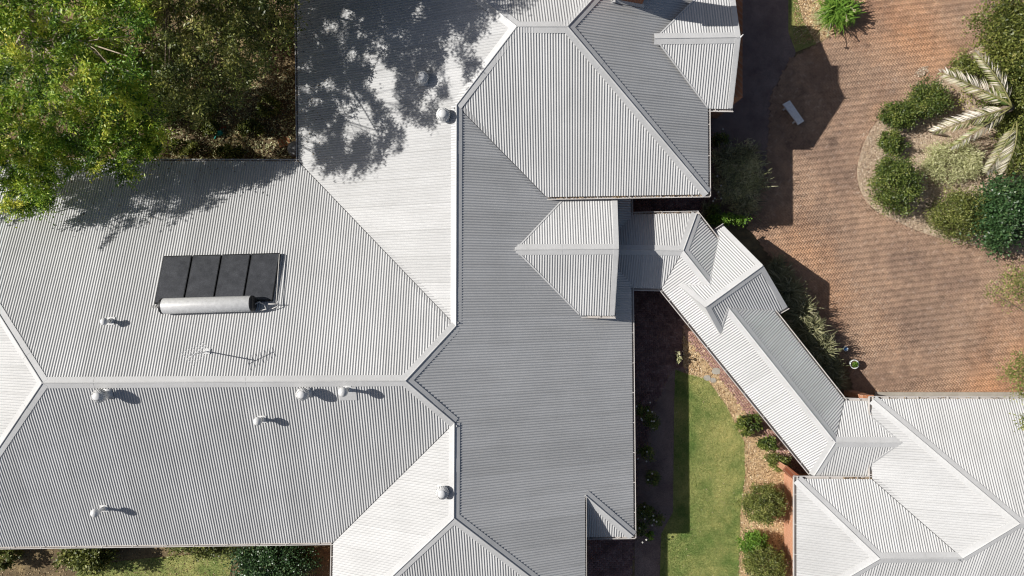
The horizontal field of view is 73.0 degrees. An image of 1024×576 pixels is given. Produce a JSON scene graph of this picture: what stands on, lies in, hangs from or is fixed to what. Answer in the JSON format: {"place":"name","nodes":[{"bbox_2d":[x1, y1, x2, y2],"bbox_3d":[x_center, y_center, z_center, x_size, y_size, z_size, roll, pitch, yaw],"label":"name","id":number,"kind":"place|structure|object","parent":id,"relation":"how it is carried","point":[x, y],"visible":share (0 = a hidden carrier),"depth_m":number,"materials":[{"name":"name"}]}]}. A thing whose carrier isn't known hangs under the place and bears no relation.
{"place":"outdoors","nodes":[
{"label":"outdoors","id":0,"kind":"place"},
{"bbox_2d":[77,546,252,575],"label":"lawn","id":1,"kind":"structure","parent":0,"point":[152,569],"depth_m":29.99,"materials":[{"name":"green plant"}]},
{"bbox_2d":[0,0,953,575],"bbox_3d":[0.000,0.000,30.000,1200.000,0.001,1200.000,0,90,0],"label":"ground","id":2,"kind":"structure","parent":0,"point":[748,240],"depth_m":30.00,"materials":[{"name":"green plant"}]},
{"bbox_2d":[0,549,24,571],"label":"shrub","id":3,"kind":"object","parent":2,"relation":"on","point":[8,559],"visible":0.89,"depth_m":29.36,"materials":[{"name":"green plant"}]},
{"bbox_2d":[51,548,119,575],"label":"shrub","id":4,"kind":"object","parent":2,"relation":"on","point":[85,560],"visible":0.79,"depth_m":28.76,"materials":[{"name":"green plant"}]},
{"bbox_2d":[0,0,183,227],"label":"feathery tree","id":5,"kind":"object","parent":2,"relation":"on","point":[112,98],"visible":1,"depth_m":23.72,"materials":[{"name":"green plant"}]},
{"bbox_2d":[0,0,295,158],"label":"leaf litter","id":6,"kind":"object","parent":2,"relation":"on","point":[220,103],"visible":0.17,"depth_m":29.98,"materials":[{"name":"brown plant"}]},
{"bbox_2d":[146,84,179,130],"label":"understorey shrub","id":7,"kind":"object","parent":2,"relation":"on","point":[162,105],"visible":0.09,"depth_m":29.02,"materials":[{"name":"green plant"}]},
{"bbox_2d":[0,545,330,575],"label":"leaf litter","id":8,"kind":"object","parent":2,"relation":"on","point":[132,560],"visible":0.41,"depth_m":29.98,"materials":[{"name":"brown plant"}]},
{"bbox_2d":[63,0,280,105],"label":"tall tree","id":9,"kind":"object","parent":2,"relation":"on","point":[154,54],"visible":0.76,"depth_m":22.14,"materials":[{"name":"green plant"}]},
{"bbox_2d":[143,32,209,85],"bbox_3d":[-14.087,-9.590,28.976,2.614,2.096,2.432,0,90,0],"label":"understorey shrub","id":10,"kind":"object","parent":2,"relation":"on","point":[191,77],"visible":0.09,"depth_m":28.98,"materials":[{"name":"green plant"}]},
{"bbox_2d":[165,138,201,157],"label":"groundcover shrub","id":11,"kind":"object","parent":2,"relation":"on","point":[189,147],"visible":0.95,"depth_m":29.58,"materials":[{"name":"green plant"}]},
{"bbox_2d":[174,85,229,124],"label":"garden shrub","id":12,"kind":"object","parent":2,"relation":"on","point":[210,113],"visible":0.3,"depth_m":29.02,"materials":[{"name":"green plant"}]},
{"bbox_2d":[165,546,240,563],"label":"shrub","id":13,"kind":"object","parent":2,"relation":"on","point":[206,553],"visible":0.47,"depth_m":29.22,"materials":[{"name":"green plant"}]},
{"bbox_2d":[199,118,220,136],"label":"groundcover shrub","id":14,"kind":"object","parent":2,"relation":"on","point":[210,127],"visible":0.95,"depth_m":29.68,"materials":[{"name":"green plant"}]},
{"bbox_2d":[122,0,309,131],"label":"olive tree","id":15,"kind":"object","parent":2,"relation":"on","point":[219,19],"visible":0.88,"depth_m":23.27,"materials":[{"name":"green plant"}]},
{"bbox_2d":[148,69,295,158],"bbox_3d":[-12.655,-7.480,29.938,6.731,0.157,3.980,0,90,0],"label":"ground cover","id":16,"kind":"object","parent":2,"relation":"on","point":[278,119],"visible":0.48,"depth_m":29.94,"materials":[{"name":"brown plant"}]},
{"bbox_2d":[213,142,246,158],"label":"groundcover shrub","id":17,"kind":"object","parent":2,"relation":"on","point":[228,150],"visible":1,"depth_m":29.62,"materials":[{"name":"green plant"}]},
{"bbox_2d":[236,116,266,138],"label":"groundcover shrub","id":18,"kind":"object","parent":2,"relation":"on","point":[245,127],"visible":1,"depth_m":29.60,"materials":[{"name":"green plant"}]},
{"bbox_2d":[222,0,280,58],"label":"understorey shrub","id":19,"kind":"object","parent":2,"relation":"on","point":[252,32],"visible":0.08,"depth_m":28.95,"materials":[{"name":"green plant"}]},
{"bbox_2d":[255,91,282,118],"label":"groundcover shrub","id":20,"kind":"object","parent":2,"relation":"on","point":[263,111],"visible":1,"depth_m":29.65,"materials":[{"name":"green plant"}]},
{"bbox_2d":[223,545,323,575],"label":"shrub","id":21,"kind":"object","parent":2,"relation":"on","point":[292,561],"visible":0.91,"depth_m":28.73,"materials":[{"name":"green plant"}]},
{"bbox_2d":[287,141,295,156],"bbox_3d":[-9.069,-5.816,29.435,0.680,1.130,0.680,0,90,0],"label":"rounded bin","id":22,"kind":"object","parent":2,"relation":"on","point":[291,148],"visible":0.52,"depth_m":28.89,"materials":[{"name":"grey plastic"}]},
{"bbox_2d":[0,0,743,575],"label":"house","id":23,"kind":"structure","parent":2,"relation":"on","point":[494,346],"depth_m":25.99,"materials":[{"name":"metal"}]},
{"bbox_2d":[90,505,108,517],"bbox_3d":[-15.687,8.465,26.295,0.325,0.845,0.330,0,90,0],"label":"flue pipe","id":24,"kind":"object","parent":23,"relation":"on","point":[94,513],"visible":1,"depth_m":26.03,"materials":[{"name":"metal"}]},
{"bbox_2d":[91,389,113,402],"bbox_3d":[-14.486,3.781,24.430,0.500,0.756,0.495,0,90,0],"label":"turbine vent","id":25,"kind":"object","parent":23,"relation":"on","point":[99,395],"visible":1,"depth_m":24.20,"materials":[{"name":"metal"}]},
{"bbox_2d":[181,341,210,365],"bbox_3d":[-10.805,2.166,24.277,0.805,1.437,0.680,-43,90,0],"label":"tv antenna","id":26,"kind":"object","parent":23,"relation":"on","point":[206,350],"visible":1,"depth_m":23.60,"materials":[{"name":"paint"}]},
{"bbox_2d":[152,253,279,313],"bbox_3d":[-10.921,-0.189,25.649,4.758,1.323,2.288,0,90,0],"label":"solar water heater","id":27,"kind":"object","parent":23,"relation":"on","point":[198,280],"visible":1,"depth_m":25.78,"materials":[{"name":"black glass"}]},
{"bbox_2d":[295,388,311,400],"bbox_3d":[-7.364,3.729,24.454,0.470,0.718,0.465,0,90,0],"label":"turbine vent","id":28,"kind":"object","parent":23,"relation":"on","point":[302,394],"visible":1,"depth_m":24.18,"materials":[{"name":"metal"}]},
{"bbox_2d":[338,386,351,396],"bbox_3d":[-5.879,3.617,24.358,0.345,0.914,0.350,0,90,0],"label":"flue pipe","id":29,"kind":"object","parent":23,"relation":"attached to","point":[343,391],"visible":1,"depth_m":23.99,"materials":[{"name":"metal"}]},
{"bbox_2d":[338,387,356,399],"bbox_3d":[-5.880,3.780,24.759,0.625,0.216,0.522,0,90,0],"label":"flashing sheet","id":30,"kind":"object","parent":23,"relation":"on","point":[352,395],"visible":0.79,"depth_m":24.80,"materials":[{"name":"metal"}]},
{"bbox_2d":[415,70,428,86],"bbox_3d":[-3.312,-7.740,25.505,0.520,0.645,0.515,0,90,0],"label":"turbine vent","id":31,"kind":"object","parent":23,"relation":"on","point":[421,77],"visible":1,"depth_m":25.28,"materials":[{"name":"metal"}]},
{"bbox_2d":[435,484,448,499],"bbox_3d":[-2.542,7.450,25.216,0.500,0.549,0.495,0,90,0],"label":"turbine vent","id":32,"kind":"object","parent":23,"relation":"on","point":[441,492],"visible":1,"depth_m":25.03,"materials":[{"name":"metal"}]},
{"bbox_2d":[436,107,449,122],"bbox_3d":[-2.505,-6.312,25.241,0.520,0.565,0.515,0,90,0],"label":"turbine vent","id":33,"kind":"object","parent":23,"relation":"on","point":[442,114],"visible":1,"depth_m":25.05,"materials":[{"name":"metal"}]},
{"bbox_2d":[585,291,682,575],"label":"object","id":34,"kind":"object","parent":2,"relation":"on","point":[636,403],"visible":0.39,"depth_m":29.99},
{"bbox_2d":[635,368,687,575],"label":"garden bed","id":35,"kind":"object","parent":2,"relation":"on","point":[659,497],"visible":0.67,"depth_m":29.99,"materials":[{"name":"brown soil"}]},
{"bbox_2d":[636,519,648,542],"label":"rose bush","id":36,"kind":"object","parent":35,"relation":"on","point":[642,526],"visible":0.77,"depth_m":29.18,"materials":[{"name":"green plant"}]},
{"bbox_2d":[636,503,653,521],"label":"rose bush","id":37,"kind":"object","parent":35,"relation":"on","point":[647,508],"visible":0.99,"depth_m":29.24,"materials":[{"name":"green plant"}]},
{"bbox_2d":[636,443,655,462],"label":"rose bush","id":38,"kind":"object","parent":35,"relation":"on","point":[645,450],"visible":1,"depth_m":29.32,"materials":[{"name":"green plant"}]},
{"bbox_2d":[643,402,660,431],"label":"rose bush","id":39,"kind":"object","parent":35,"relation":"on","point":[654,423],"visible":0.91,"depth_m":29.16,"materials":[{"name":"green plant"}]},
{"bbox_2d":[645,469,661,486],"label":"rose bush","id":40,"kind":"object","parent":35,"relation":"on","point":[653,476],"visible":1,"depth_m":29.31,"materials":[{"name":"green plant"}]},
{"bbox_2d":[646,507,665,528],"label":"rose bush","id":41,"kind":"object","parent":35,"relation":"on","point":[658,518],"visible":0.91,"depth_m":29.20,"materials":[{"name":"green plant"}]},
{"bbox_2d":[699,197,722,223],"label":"edging plant","id":42,"kind":"object","parent":2,"relation":"on","point":[705,208],"visible":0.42,"depth_m":29.58,"materials":[{"name":"green plant"}]},
{"bbox_2d":[681,326,801,575],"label":"garden bed","id":43,"kind":"object","parent":2,"relation":"on","point":[751,444],"visible":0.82,"depth_m":29.99,"materials":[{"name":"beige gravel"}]},
{"bbox_2d":[734,411,762,437],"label":"bed shrub","id":44,"kind":"object","parent":43,"relation":"on","point":[743,422],"visible":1,"depth_m":29.52,"materials":[{"name":"green plant"}]},
{"bbox_2d":[735,526,769,555],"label":"bed shrub","id":45,"kind":"object","parent":43,"relation":"on","point":[750,538],"visible":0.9,"depth_m":29.32,"materials":[{"name":"green plant"}]},
{"bbox_2d":[733,482,789,527],"bbox_3d":[10.456,9.098,29.142,2.144,1.764,1.943,0,90,0],"label":"ball shrub","id":46,"kind":"object","parent":43,"relation":"on","point":[770,497],"visible":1,"depth_m":28.79,"materials":[{"name":"green plant"}]},
{"bbox_2d":[740,541,790,575],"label":"ball shrub","id":47,"kind":"object","parent":43,"relation":"on","point":[751,561],"visible":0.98,"depth_m":28.84,"materials":[{"name":"green plant"}]},
{"bbox_2d":[755,434,778,451],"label":"bed shrub","id":48,"kind":"object","parent":43,"relation":"on","point":[769,442],"visible":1,"depth_m":29.58,"materials":[{"name":"green plant"}]},
{"bbox_2d":[762,451,791,472],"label":"bed shrub","id":49,"kind":"object","parent":43,"relation":"on","point":[771,459],"visible":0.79,"depth_m":29.43,"materials":[{"name":"green plant"}]},
{"bbox_2d":[708,0,795,228],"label":"garden bed","id":50,"kind":"object","parent":2,"relation":"on","point":[768,50],"visible":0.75,"depth_m":29.99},
{"bbox_2d":[706,185,722,215],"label":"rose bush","id":51,"kind":"object","parent":50,"relation":"on","point":[713,210],"visible":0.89,"depth_m":29.20,"materials":[{"name":"green plant"}]},
{"bbox_2d":[711,128,729,176],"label":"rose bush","id":52,"kind":"object","parent":50,"relation":"on","point":[717,139],"visible":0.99,"depth_m":29.29,"materials":[{"name":"green plant"}]},
{"bbox_2d":[704,212,755,228],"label":"leafy plant","id":53,"kind":"object","parent":50,"relation":"on","point":[724,219],"visible":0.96,"depth_m":29.11,"materials":[{"name":"green plant"}]},
{"bbox_2d":[712,142,747,178],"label":"tufted plant","id":54,"kind":"object","parent":50,"relation":"on","point":[721,155],"visible":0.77,"depth_m":29.05,"materials":[{"name":"green plant"}]},
{"bbox_2d":[714,169,751,201],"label":"tufted plant","id":55,"kind":"object","parent":50,"relation":"on","point":[732,177],"visible":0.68,"depth_m":29.01,"materials":[{"name":"green plant"}]},
{"bbox_2d":[711,138,768,214],"bbox_3d":[9.614,-4.666,29.234,2.789,1.585,3.446,0,90,0],"label":"shade shrub","id":56,"kind":"object","parent":50,"relation":"on","point":[749,166],"visible":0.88,"depth_m":29.03,"materials":[{"name":"green plant"}]},
{"bbox_2d":[726,188,766,222],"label":"tufted plant","id":57,"kind":"object","parent":50,"relation":"on","point":[747,210],"visible":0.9,"depth_m":29.05,"materials":[{"name":"green plant"}]},
{"bbox_2d":[727,138,770,174],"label":"tufted plant","id":58,"kind":"object","parent":50,"relation":"on","point":[756,149],"visible":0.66,"depth_m":29.02,"materials":[{"name":"green plant"}]},
{"bbox_2d":[740,163,778,203],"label":"tufted plant","id":59,"kind":"object","parent":50,"relation":"on","point":[764,185],"visible":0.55,"depth_m":29.06,"materials":[{"name":"green plant"}]},
{"bbox_2d":[618,210,901,475],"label":"covered walkway","id":60,"kind":"structure","parent":2,"relation":"on","point":[718,290],"depth_m":27.69,"materials":[{"name":"metal"}]},
{"bbox_2d":[766,253,789,275],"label":"edging plant","id":61,"kind":"object","parent":2,"relation":"on","point":[774,264],"visible":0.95,"depth_m":29.59,"materials":[{"name":"green plant"}]},
{"bbox_2d":[768,268,796,297],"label":"edging plant","id":62,"kind":"object","parent":2,"relation":"on","point":[778,279],"visible":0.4,"depth_m":29.33,"materials":[{"name":"green plant"}]},
{"bbox_2d":[769,262,796,282],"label":"edging plant","id":63,"kind":"object","parent":2,"relation":"on","point":[788,269],"visible":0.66,"depth_m":29.56,"materials":[{"name":"green plant"}]},
{"bbox_2d":[776,460,797,477],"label":"garden wall","id":64,"kind":"structure","parent":2,"relation":"on","point":[787,470],"depth_m":28.61,"materials":[{"name":"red brick"}]},
{"bbox_2d":[775,270,810,308],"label":"edging plant","id":65,"kind":"object","parent":2,"relation":"on","point":[793,286],"visible":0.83,"depth_m":29.06,"materials":[{"name":"green plant"}]},
{"bbox_2d":[777,285,810,323],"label":"edging plant","id":66,"kind":"object","parent":2,"relation":"on","point":[785,314],"visible":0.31,"depth_m":29.29,"materials":[{"name":"green plant"}]},
{"bbox_2d":[785,310,822,338],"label":"edging plant","id":67,"kind":"object","parent":2,"relation":"on","point":[794,328],"visible":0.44,"depth_m":29.33,"materials":[{"name":"green plant"}]},
{"bbox_2d":[784,292,824,332],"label":"edging plant","id":68,"kind":"object","parent":2,"relation":"on","point":[804,307],"visible":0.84,"depth_m":29.07,"materials":[{"name":"green plant"}]},
{"bbox_2d":[797,327,829,353],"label":"edging plant","id":69,"kind":"object","parent":2,"relation":"on","point":[805,343],"visible":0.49,"depth_m":29.31,"materials":[{"name":"green plant"}]},
{"bbox_2d":[793,310,834,346],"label":"edging plant","id":70,"kind":"object","parent":2,"relation":"on","point":[816,328],"visible":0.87,"depth_m":29.07,"materials":[{"name":"green plant"}]},
{"bbox_2d":[807,326,842,373],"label":"edging plant","id":71,"kind":"object","parent":2,"relation":"on","point":[820,355],"visible":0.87,"depth_m":29.05,"materials":[{"name":"green plant"}]},
{"bbox_2d":[793,0,864,43],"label":"garden bed","id":72,"kind":"object","parent":2,"relation":"on","point":[806,16],"visible":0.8,"depth_m":29.99,"materials":[{"name":"brown wood"}]},
{"bbox_2d":[808,1,827,33],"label":"dead tuft","id":73,"kind":"object","parent":72,"relation":"on","point":[817,18],"visible":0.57,"depth_m":29.80,"materials":[{"name":"beige plant"}]},
{"bbox_2d":[814,0,866,36],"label":"agapanthus","id":74,"kind":"object","parent":72,"relation":"on","point":[837,12],"visible":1,"depth_m":29.34,"materials":[{"name":"green plant"}]},
{"bbox_2d":[820,353,850,379],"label":"edging plant","id":75,"kind":"object","parent":2,"relation":"on","point":[837,364],"visible":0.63,"depth_m":29.36,"materials":[{"name":"green plant"}]},
{"bbox_2d":[827,368,849,390],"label":"edging plant","id":76,"kind":"object","parent":2,"relation":"on","point":[837,381],"visible":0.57,"depth_m":29.37,"materials":[{"name":"green plant"}]},
{"bbox_2d":[844,390,873,397],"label":"brick pier","id":77,"kind":"structure","parent":2,"relation":"on","point":[853,393],"depth_m":29.18,"materials":[{"name":"orange brick"}]},
{"bbox_2d":[784,396,1023,575],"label":"garage","id":78,"kind":"structure","parent":2,"relation":"on","point":[949,471],"depth_m":27.18,"materials":[{"name":"metal"}]},
{"bbox_2d":[857,28,1023,254],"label":"island bed","id":79,"kind":"object","parent":2,"relation":"on","point":[913,152],"visible":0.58,"depth_m":29.96,"materials":[{"name":"beige gravel"}]},
{"bbox_2d":[875,128,912,157],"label":"island shrub","id":80,"kind":"object","parent":79,"relation":"on","point":[887,142],"visible":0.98,"depth_m":29.43,"materials":[{"name":"green plant"}]},
{"bbox_2d":[865,151,928,221],"bbox_3d":[16.140,-4.302,29.107,2.361,1.840,2.917,19,90,0],"label":"round shrub","id":81,"kind":"object","parent":79,"relation":"on","point":[903,170],"visible":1,"depth_m":28.77,"materials":[{"name":"green plant"}]},
{"bbox_2d":[873,100,920,130],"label":"island shrub","id":82,"kind":"object","parent":79,"relation":"on","point":[905,118],"visible":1,"depth_m":29.29,"materials":[{"name":"green plant"}]},
{"bbox_2d":[901,73,957,123],"bbox_3d":[17.671,-7.940,29.293,2.064,1.467,2.119,37,90,0],"label":"island shrub","id":83,"kind":"object","parent":79,"relation":"on","point":[923,101],"visible":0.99,"depth_m":29.13,"materials":[{"name":"green plant"}]},
{"bbox_2d":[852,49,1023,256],"bbox_3d":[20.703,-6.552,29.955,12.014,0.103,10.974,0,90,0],"label":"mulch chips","id":84,"kind":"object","parent":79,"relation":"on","point":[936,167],"visible":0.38,"depth_m":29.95,"materials":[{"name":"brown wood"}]},
{"bbox_2d":[917,136,991,189],"bbox_3d":[18.754,-5.358,29.444,3.319,1.168,2.365,0,90,0],"label":"pale shrub","id":85,"kind":"object","parent":79,"relation":"on","point":[966,158],"visible":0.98,"depth_m":29.47,"materials":[{"name":"green plant"}]},
{"bbox_2d":[921,181,998,246],"bbox_3d":[18.931,-3.197,29.152,2.947,1.746,2.955,-44,90,0],"label":"island shrub","id":86,"kind":"object","parent":79,"relation":"on","point":[957,217],"visible":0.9,"depth_m":29.07,"materials":[{"name":"green plant"}]},
{"bbox_2d":[945,45,982,86],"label":"island shrub","id":87,"kind":"object","parent":79,"relation":"on","point":[963,63],"visible":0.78,"depth_m":29.39,"materials":[{"name":"green plant"}]},
{"bbox_2d":[928,50,1021,174],"bbox_3d":[18.999,-7.200,28.799,3.373,2.402,5.104,0,90,0],"label":"palm","id":88,"kind":"object","parent":79,"relation":"on","point":[977,120],"visible":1,"depth_m":28.09,"materials":[{"name":"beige plant"}]},
{"bbox_2d":[952,0,1023,132],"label":"shrub","id":89,"kind":"object","parent":79,"relation":"on","point":[1011,38],"visible":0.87,"depth_m":28.06,"materials":[{"name":"green plant"}]},
{"bbox_2d":[959,170,1023,262],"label":"glossy shrub","id":90,"kind":"object","parent":79,"relation":"on","point":[1003,228],"visible":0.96,"depth_m":28.59,"materials":[{"name":"green plant"}]},
{"bbox_2d":[988,94,1023,182],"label":"island shrub","id":91,"kind":"object","parent":79,"relation":"on","point":[1019,159],"visible":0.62,"depth_m":28.59,"materials":[{"name":"green plant"}]},
{"bbox_2d":[993,76,1023,127],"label":"island shrub","id":92,"kind":"object","parent":79,"relation":"on","point":[1016,104],"visible":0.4,"depth_m":28.27,"materials":[{"name":"green plant"}]},
{"bbox_2d":[874,392,1023,395],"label":"gutter","id":93,"kind":"object","parent":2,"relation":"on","point":[943,393],"visible":0.42,"depth_m":29.94,"materials":[{"name":"grey metal"}]},
{"bbox_2d":[585,281,684,575],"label":"side path","id":94,"kind":"structure","parent":0,"point":[647,368],"depth_m":29.98,"materials":[{"name":"brick"}]},
{"bbox_2d":[635,402,652,420],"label":"rose bush","id":95,"kind":"object","parent":94,"relation":"on","point":[642,409],"visible":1,"depth_m":29.19,"materials":[{"name":"green plant"}]},
{"bbox_2d":[633,188,712,214],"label":"side path","id":96,"kind":"structure","parent":0,"point":[654,204],"depth_m":29.98,"materials":[{"name":"brick"}]},
{"bbox_2d":[659,370,747,575],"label":"lawn","id":97,"kind":"structure","parent":0,"point":[687,415],"depth_m":29.99,"materials":[{"name":"green plant"}]},
{"bbox_2d":[682,321,806,472],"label":"garden path","id":98,"kind":"structure","parent":0,"point":[688,330],"depth_m":29.97,"materials":[{"name":"brown brick"}]},
{"bbox_2d":[788,0,815,51],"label":"lawn","id":99,"kind":"structure","parent":0,"point":[790,19],"depth_m":29.99,"materials":[{"name":"green plant"}]},
{"bbox_2d":[746,0,1023,394],"bbox_3d":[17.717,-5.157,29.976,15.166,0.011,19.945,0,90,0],"label":"driveway","id":100,"kind":"structure","parent":0,"point":[916,297],"depth_m":29.98,"materials":[{"name":"brick"}]},
{"bbox_2d":[782,100,803,124],"bbox_3d":[12.025,-7.493,29.760,0.334,0.440,1.118,-35,90,0],"label":"slab bench","id":101,"kind":"object","parent":100,"relation":"on","point":[790,108],"visible":1,"depth_m":29.54,"materials":[{"name":"white paint"}]},
{"bbox_2d":[983,260,1023,434],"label":"overhanging tree","id":102,"kind":"object","parent":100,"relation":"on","point":[1019,297],"visible":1,"depth_m":25.75,"materials":[{"name":"green plant"}]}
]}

